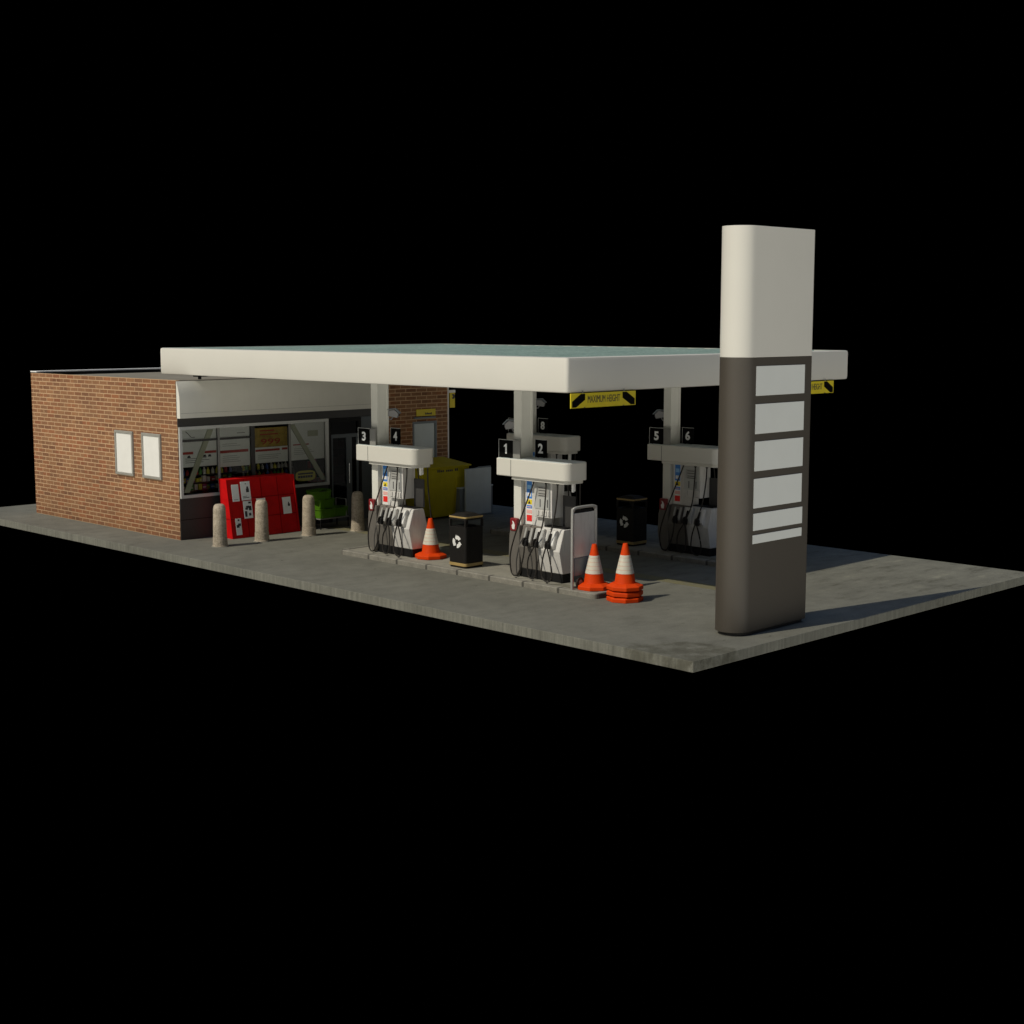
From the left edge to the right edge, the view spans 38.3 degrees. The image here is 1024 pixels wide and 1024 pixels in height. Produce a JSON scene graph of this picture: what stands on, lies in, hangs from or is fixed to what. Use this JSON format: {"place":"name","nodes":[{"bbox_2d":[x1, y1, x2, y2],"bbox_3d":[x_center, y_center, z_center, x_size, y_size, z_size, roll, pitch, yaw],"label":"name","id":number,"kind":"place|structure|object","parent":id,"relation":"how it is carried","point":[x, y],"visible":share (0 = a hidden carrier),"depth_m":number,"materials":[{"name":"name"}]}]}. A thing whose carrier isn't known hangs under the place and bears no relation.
{"place":"outdoors","nodes":[
{"label":"outdoors","id":0,"kind":"place"},
{"bbox_2d":[30,368,448,539],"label":"shop building","id":1,"kind":"structure","parent":0,"point":[108,448],"depth_m":36.00,"materials":[{"name":"brick"}]},
{"bbox_2d":[114,430,134,475],"bbox_3d":[-9.262,-1.415,35.248,0.065,1.060,0.820,-7,10,-44],"label":"side window","id":2,"kind":"structure","parent":1,"relation":"in","point":[123,440],"depth_m":35.23,"materials":[{"name":"white glass"}]},
{"bbox_2d":[141,432,162,479],"bbox_3d":[-8.396,-1.303,34.381,0.065,1.060,0.820,-7,10,-44],"label":"side window","id":3,"kind":"structure","parent":1,"relation":"in","point":[151,447],"depth_m":34.37,"materials":[{"name":"white glass"}]},
{"bbox_2d":[182,428,215,439],"bbox_3d":[-7.229,-1.797,33.994,0.960,0.240,0.016,-7,10,-44],"label":"poster","id":4,"kind":"object","parent":1,"relation":"attached to","point":[193,434],"visible":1,"depth_m":33.95,"materials":[{"name":"paper"}]},
{"bbox_2d":[182,440,216,467],"bbox_3d":[-7.232,-1.344,34.055,0.960,0.585,0.008,-7,10,-44],"label":"poster","id":5,"kind":"object","parent":1,"relation":"attached to","point":[191,452],"visible":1,"depth_m":34.02,"materials":[{"name":"paper"}]},
{"bbox_2d":[183,467,237,494],"bbox_3d":[-7.222,-0.259,34.881,1.550,1.500,0.380,-7,10,-44],"label":"shelf unit","id":6,"kind":"object","parent":1,"relation":"on","point":[234,471],"visible":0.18,"depth_m":34.91,"materials":[{"name":"grey metal"}]},
{"bbox_2d":[193,484,197,489],"bbox_3d":[-7.406,-0.582,34.505,0.083,0.128,0.072,-7,10,-44],"label":"grocery packet","id":7,"kind":"object","parent":6,"relation":"on","point":[195,486],"visible":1,"depth_m":34.48},
{"bbox_2d":[220,426,248,437],"bbox_3d":[-6.540,-1.886,34.677,0.870,0.240,0.006,-7,10,-44],"label":"poster","id":8,"kind":"object","parent":1,"relation":"attached to","point":[234,431],"visible":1,"depth_m":34.69,"materials":[{"name":"paper"}]},
{"bbox_2d":[220,438,249,466],"bbox_3d":[-6.540,-1.403,34.740,0.870,0.645,0.006,-7,10,-44],"label":"poster","id":9,"kind":"object","parent":1,"relation":"attached to","point":[234,452],"visible":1,"depth_m":34.75,"materials":[{"name":"paper"}]},
{"bbox_2d":[178,418,329,498],"bbox_3d":[-6.087,-1.310,35.133,4.255,1.640,0.110,-7,10,-44],"label":"window","id":10,"kind":"structure","parent":1,"relation":"in","point":[207,438],"depth_m":34.95,"materials":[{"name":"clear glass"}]},
{"bbox_2d":[233,462,294,479],"bbox_3d":[-6.050,-0.408,36.032,1.550,1.500,0.380,-7,10,-44],"label":"shelf unit","id":11,"kind":"object","parent":1,"relation":"on","point":[269,469],"visible":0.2,"depth_m":36.10,"materials":[{"name":"metal"}]},
{"bbox_2d":[255,426,286,447],"bbox_3d":[-5.790,-1.803,35.436,0.940,0.460,0.007,-7,10,-44],"label":"poster","id":12,"kind":"object","parent":1,"relation":"attached to","point":[270,436],"visible":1,"depth_m":35.43,"materials":[{"name":"yellow paper"}]},
{"bbox_2d":[255,446,287,463],"bbox_3d":[-5.801,-1.383,35.480,0.990,0.375,0.006,-7,10,-44],"label":"poster","id":13,"kind":"object","parent":1,"relation":"attached to","point":[271,454],"visible":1,"depth_m":35.49,"materials":[{"name":"paper"}]},
{"bbox_2d":[296,470,314,480],"bbox_3d":[-5.076,-0.891,36.261,0.600,0.260,0.006,-7,10,-44],"label":"window sticker","id":14,"kind":"object","parent":1,"relation":"attached to","point":[307,475],"depth_m":36.26,"materials":[{"name":"yellow paper"}]},
{"bbox_2d":[291,422,323,460],"bbox_3d":[-5.034,-1.746,36.200,1.050,0.910,0.006,-7,10,-44],"label":"poster","id":15,"kind":"object","parent":1,"relation":"attached to","point":[312,434],"visible":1,"depth_m":36.24,"materials":[{"name":"paper"}]},
{"bbox_2d":[298,458,323,483],"bbox_3d":[-4.894,-0.978,38.292,1.350,2.050,0.380,-7,10,-44],"label":"shelf unit","id":16,"kind":"object","parent":1,"relation":"on","point":[302,465],"visible":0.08,"depth_m":37.90,"materials":[{"name":"black metal"}]},
{"bbox_2d":[329,417,361,522],"bbox_3d":[-4.216,-1.071,37.060,1.040,2.590,0.194,-7,10,-44],"label":"entrance door","id":17,"kind":"structure","parent":1,"relation":"in","point":[345,471],"depth_m":37.02,"materials":[{"name":"black glass"}]},
{"bbox_2d":[412,420,436,456],"bbox_3d":[-2.328,-1.210,38.952,0.840,2.380,0.120,-7,10,-44],"label":"service door","id":18,"kind":"structure","parent":1,"relation":"in","point":[424,432],"depth_m":38.88,"materials":[{"name":"silver metal"}]},
{"bbox_2d":[414,409,435,418],"bbox_3d":[-2.278,-2.579,38.703,0.750,0.240,0.070,-7,10,-44],"label":"door sign","id":19,"kind":"object","parent":1,"relation":"attached to","point":[424,412],"visible":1,"depth_m":38.71,"materials":[{"name":"yellow plastic"}]},
{"bbox_2d":[449,390,454,407],"bbox_3d":[-1.597,-3.020,39.342,0.190,0.470,0.050,-7,10,-44],"label":"projecting sign","id":20,"kind":"object","parent":1,"relation":"attached to","point":[452,397],"visible":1,"depth_m":39.32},
{"bbox_2d":[0,504,1023,672],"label":"ground","id":21,"kind":"structure","parent":0,"point":[668,624],"depth_m":27.89,"materials":[{"name":"concrete"}]},
{"bbox_2d":[211,504,228,547],"bbox_3d":[-6.521,0.290,32.898,0.400,0.962,0.400,2,8,17],"label":"bollard","id":22,"kind":"object","parent":21,"relation":"on","point":[220,539],"visible":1,"depth_m":32.78,"materials":[{"name":"concrete"}]},
{"bbox_2d":[219,473,299,538],"bbox_3d":[-5.941,-0.157,34.761,1.896,1.370,0.570,-7,10,-44],"label":"display cabinet","id":23,"kind":"object","parent":21,"relation":"on","point":[273,489],"visible":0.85,"depth_m":34.75,"materials":[{"name":"red metal"}]},
{"bbox_2d":[231,484,239,501],"bbox_3d":[-6.402,-0.438,34.123,0.190,0.390,0.066,-7,10,-44],"label":"notice","id":24,"kind":"object","parent":23,"relation":"attached to","point":[235,493],"visible":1,"depth_m":34.12,"materials":[{"name":"paper"}]},
{"bbox_2d":[235,518,242,534],"bbox_3d":[-6.322,0.343,34.128,0.150,0.380,0.065,-7,10,-44],"label":"notice","id":25,"kind":"object","parent":23,"relation":"attached to","point":[238,526],"visible":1,"depth_m":34.13,"materials":[{"name":"paper"}]},
{"bbox_2d":[240,481,250,500],"bbox_3d":[-6.203,-0.494,34.321,0.260,0.430,0.073,-7,10,-44],"label":"notice","id":26,"kind":"object","parent":23,"relation":"attached to","point":[245,490],"visible":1,"depth_m":34.32,"materials":[{"name":"paper"}]},
{"bbox_2d":[243,501,252,518],"bbox_3d":[-6.146,-0.057,34.335,0.240,0.400,0.068,-7,10,-44],"label":"notice","id":27,"kind":"object","parent":23,"relation":"attached to","point":[248,510],"visible":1,"depth_m":34.33,"materials":[{"name":"paper"}]},
{"bbox_2d":[282,497,291,513],"bbox_3d":[-5.359,-0.162,35.110,0.240,0.390,0.066,-7,10,-44],"label":"notice","id":28,"kind":"object","parent":23,"relation":"attached to","point":[286,502],"visible":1,"depth_m":35.11,"materials":[{"name":"paper"}]},
{"bbox_2d":[253,499,270,541],"bbox_3d":[-5.718,0.189,33.673,0.400,0.962,0.400,4,8,29],"label":"bollard","id":29,"kind":"object","parent":21,"relation":"on","point":[261,523],"visible":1,"depth_m":33.56,"materials":[{"name":"concrete"}]},
{"bbox_2d":[300,495,316,536],"bbox_3d":[-4.766,0.074,34.567,0.400,0.962,0.400,-2,8,-18],"label":"bollard","id":30,"kind":"object","parent":21,"relation":"on","point":[308,518],"visible":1,"depth_m":34.45,"materials":[{"name":"concrete"}]},
{"bbox_2d":[315,497,348,529],"bbox_3d":[-4.470,0.029,35.978,0.880,0.687,0.480,-7,10,-44],"label":"basket stand","id":31,"kind":"object","parent":21,"relation":"on","point":[347,516],"visible":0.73,"depth_m":35.97,"materials":[{"name":"grey metal"}]},
{"bbox_2d":[315,507,335,518],"bbox_3d":[-4.558,0.013,35.751,0.383,0.237,0.550,7,10,42],"label":"shopping basket","id":32,"kind":"object","parent":31,"relation":"on","point":[325,513],"visible":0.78,"depth_m":35.59,"materials":[{"name":"green plastic"}]},
{"bbox_2d":[314,498,334,508],"bbox_3d":[-4.586,-0.215,35.722,0.383,0.237,0.550,6,9,38],"label":"shopping basket","id":33,"kind":"object","parent":32,"relation":"on","point":[324,503],"visible":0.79,"depth_m":35.56,"materials":[{"name":"green plastic"}]},
{"bbox_2d":[306,489,330,500],"bbox_3d":[-4.665,-0.401,35.605,0.550,0.237,0.383,-6,9,-39],"label":"shopping basket","id":34,"kind":"object","parent":33,"relation":"on","point":[321,495],"visible":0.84,"depth_m":35.48,"materials":[{"name":"green plastic"}]},
{"bbox_2d":[306,488,330,491],"bbox_3d":[-4.698,-0.435,35.866,0.383,0.237,0.550,5,9,33],"label":"shopping basket","id":35,"kind":"object","parent":34,"relation":"on","point":[320,489],"visible":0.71,"depth_m":35.88,"materials":[{"name":"green plastic"}]},
{"bbox_2d":[326,505,347,516],"bbox_3d":[-4.310,-0.028,36.065,0.550,0.237,0.383,-7,10,-42],"label":"shopping basket","id":36,"kind":"object","parent":31,"relation":"on","point":[341,510],"visible":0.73,"depth_m":36.01,"materials":[{"name":"green plastic"}]},
{"bbox_2d":[350,491,365,531],"bbox_3d":[-3.695,-0.021,35.298,0.400,0.962,0.400,1,7,7],"label":"bollard","id":37,"kind":"object","parent":21,"relation":"on","point":[357,515],"visible":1,"depth_m":35.18,"materials":[{"name":"concrete"}]},
{"bbox_2d":[405,457,470,517],"bbox_3d":[-2.057,-0.653,37.847,1.700,1.480,1.180,-7,10,-44],"label":"recycling container","id":38,"kind":"object","parent":21,"relation":"on","point":[446,477],"visible":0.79,"depth_m":37.48,"materials":[{"name":"yellow plastic"}]},
{"bbox_2d":[455,484,492,513],"bbox_3d":[-1.066,-0.307,38.244,1.180,0.770,0.440,-7,10,-44],"label":"cabinet","id":39,"kind":"object","parent":21,"relation":"on","point":[460,500],"visible":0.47,"depth_m":37.75,"materials":[{"name":"grey metal"}]},
{"bbox_2d":[342,546,610,598],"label":"pump island","id":40,"kind":"structure","parent":21,"relation":"on","point":[494,572],"depth_m":29.20,"materials":[{"name":"concrete"}]},
{"bbox_2d":[356,427,432,556],"bbox_3d":[-2.443,-0.432,31.144,0.788,2.646,1.860,-7,10,-44],"label":"fuel pump","id":41,"kind":"object","parent":40,"relation":"on","point":[397,526],"visible":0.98,"depth_m":30.91,"materials":[{"name":"white plastic"}]},
{"bbox_2d":[415,518,446,559],"bbox_3d":[-1.694,0.541,30.699,0.619,0.830,0.619,4,8,28],"label":"traffic cone","id":42,"kind":"object","parent":40,"relation":"on","point":[430,550],"visible":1,"depth_m":30.58,"materials":[{"name":"orange plastic"}]},
{"bbox_2d":[449,511,482,568],"bbox_3d":[-0.921,0.550,29.641,0.512,1.085,0.512,-7,10,-44],"label":"litter bin","id":43,"kind":"object","parent":40,"relation":"on","point":[466,545],"visible":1,"depth_m":29.47,"materials":[{"name":"black plastic"}]},
{"bbox_2d":[160,344,847,575],"bbox_3d":[-0.532,-1.519,33.189,8.780,4.275,13.050,-7,10,-44],"label":"forecourt canopy","id":44,"kind":"object","parent":40,"relation":"on","point":[525,373],"visible":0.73,"depth_m":28.75,"materials":[{"name":"white metal"}]},
{"bbox_2d":[387,408,400,419],"bbox_3d":[-2.518,-2.084,31.420,0.295,0.248,0.160,1,7,5],"label":"security camera","id":45,"kind":"object","parent":44,"relation":"attached to","point":[395,412],"visible":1,"depth_m":31.35,"materials":[{"name":"white plastic"}]},
{"bbox_2d":[502,419,513,431],"bbox_3d":[-0.021,-1.665,28.415,0.295,0.248,0.160,3,8,25],"label":"security camera","id":46,"kind":"object","parent":44,"relation":"attached to","point":[508,423],"visible":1,"depth_m":28.36,"materials":[{"name":"white plastic"}]},
{"bbox_2d":[536,398,546,408],"bbox_3d":[0.664,-2.543,34.569,0.295,0.248,0.160,1,7,5],"label":"security camera","id":47,"kind":"object","parent":44,"relation":"attached to","point":[540,402],"visible":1,"depth_m":34.50,"materials":[{"name":"white plastic"}]},
{"bbox_2d":[570,389,635,408],"bbox_3d":[1.621,-2.005,25.956,1.710,0.300,0.043,-7,10,-44],"label":"height sign","id":48,"kind":"object","parent":44,"relation":"hanging from","point":[599,399],"visible":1,"depth_m":25.93,"materials":[{"name":"yellow metal"}]},
{"bbox_2d":[653,409,663,420],"bbox_3d":[3.176,-2.072,31.556,0.295,0.248,0.160,3,8,25],"label":"security camera","id":49,"kind":"object","parent":44,"relation":"attached to","point":[658,413],"visible":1,"depth_m":31.50,"materials":[{"name":"white plastic"}]},
{"bbox_2d":[811,379,833,393],"bbox_3d":[6.153,-2.583,30.410,1.730,0.300,0.043,-7,10,-44],"label":"height sign","id":50,"kind":"object","parent":44,"relation":"hanging from","point":[818,387],"visible":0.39,"depth_m":30.72,"materials":[{"name":"yellow metal"}]},
{"bbox_2d":[497,439,585,582],"bbox_3d":[0.584,-0.040,28.115,0.788,2.646,1.860,-7,10,-44],"label":"fuel pump","id":51,"kind":"object","parent":40,"relation":"on","point":[539,544],"visible":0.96,"depth_m":27.91,"materials":[{"name":"beige paint"}]},
{"bbox_2d":[571,504,596,589],"bbox_3d":[1.350,0.636,27.242,0.104,1.532,0.738,7,10,42],"label":"pavement sign","id":52,"kind":"object","parent":40,"relation":"on","point":[583,531],"visible":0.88,"depth_m":27.17,"materials":[{"name":"metal"}]},
{"bbox_2d":[578,544,608,590],"bbox_3d":[1.514,0.999,27.164,0.619,0.830,0.619,6,10,39],"label":"traffic cone","id":53,"kind":"object","parent":40,"relation":"on","point":[594,579],"visible":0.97,"depth_m":27.04,"materials":[{"name":"orange plastic"}]},
{"bbox_2d":[465,466,490,514],"bbox_3d":[-0.879,-0.533,38.025,0.900,1.275,0.050,-7,10,-44],"label":"steel panel","id":54,"kind":"object","parent":21,"relation":"on","point":[478,490],"visible":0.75,"depth_m":38.00,"materials":[{"name":"grey metal"}]},
{"bbox_2d":[327,526,715,589],"bbox_3d":[-0.060,0.923,31.742,0.370,0.004,12.300,-7,10,-44],"label":"painted line","id":55,"kind":"object","parent":21,"relation":"on","point":[671,580],"visible":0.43,"depth_m":29.16,"materials":[{"name":"paint"}]},
{"bbox_2d":[490,526,715,566],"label":"pump island","id":56,"kind":"structure","parent":21,"relation":"on","point":[647,549],"depth_m":31.79,"materials":[{"name":"concrete"}]},
{"bbox_2d":[507,418,579,526],"bbox_3d":[0.754,-0.840,34.285,0.788,2.646,1.860,-7,10,-44],"label":"fuel pump","id":57,"kind":"object","parent":56,"relation":"on","point":[559,446],"visible":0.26,"depth_m":33.76,"materials":[{"name":"white plastic"}]},
{"bbox_2d":[616,494,647,545],"bbox_3d":[2.642,0.173,32.542,0.512,1.085,0.512,-7,10,-44],"label":"litter bin","id":58,"kind":"object","parent":56,"relation":"on","point":[631,524],"visible":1,"depth_m":32.37,"materials":[{"name":"black plastic"}]},
{"bbox_2d":[647,427,717,556],"bbox_3d":[3.780,-0.447,31.257,0.788,2.646,1.860,-7,10,-44],"label":"fuel pump","id":59,"kind":"object","parent":56,"relation":"on","point":[687,522],"visible":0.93,"depth_m":31.10,"materials":[{"name":"white plastic"}]},
{"bbox_2d":[606,595,642,603],"bbox_3d":[2.035,1.535,26.589,0.619,0.115,0.619,3,8,24],"label":"traffic cone","id":60,"kind":"object","parent":21,"relation":"on","point":[624,600],"visible":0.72,"depth_m":26.34,"materials":[{"name":"orange plastic"}]},
{"bbox_2d":[606,590,642,597],"bbox_3d":[2.035,1.430,26.583,0.619,0.115,0.619,3,8,19],"label":"traffic cone","id":61,"kind":"object","parent":60,"relation":"on","point":[624,594],"visible":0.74,"depth_m":26.33,"materials":[{"name":"orange plastic"}]},
{"bbox_2d":[606,543,642,591],"bbox_3d":[2.035,0.973,26.516,0.619,0.830,0.619,3,8,22],"label":"traffic cone","id":62,"kind":"object","parent":61,"relation":"on","point":[624,581],"visible":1,"depth_m":26.40,"materials":[{"name":"orange plastic"}]},
{"bbox_2d":[715,225,814,636],"bbox_3d":[4.050,-1.307,23.840,1.920,6.460,0.610,-7,10,-44],"label":"price totem","id":63,"kind":"object","parent":21,"relation":"on","point":[767,292],"visible":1,"depth_m":23.43,"materials":[{"name":"beige paint"}]},
{"bbox_2d":[0,0,1023,1023],"label":"sky","id":64,"kind":"structure","parent":0,"point":[225,798],"materials":[{"name":"black"}]}
]}

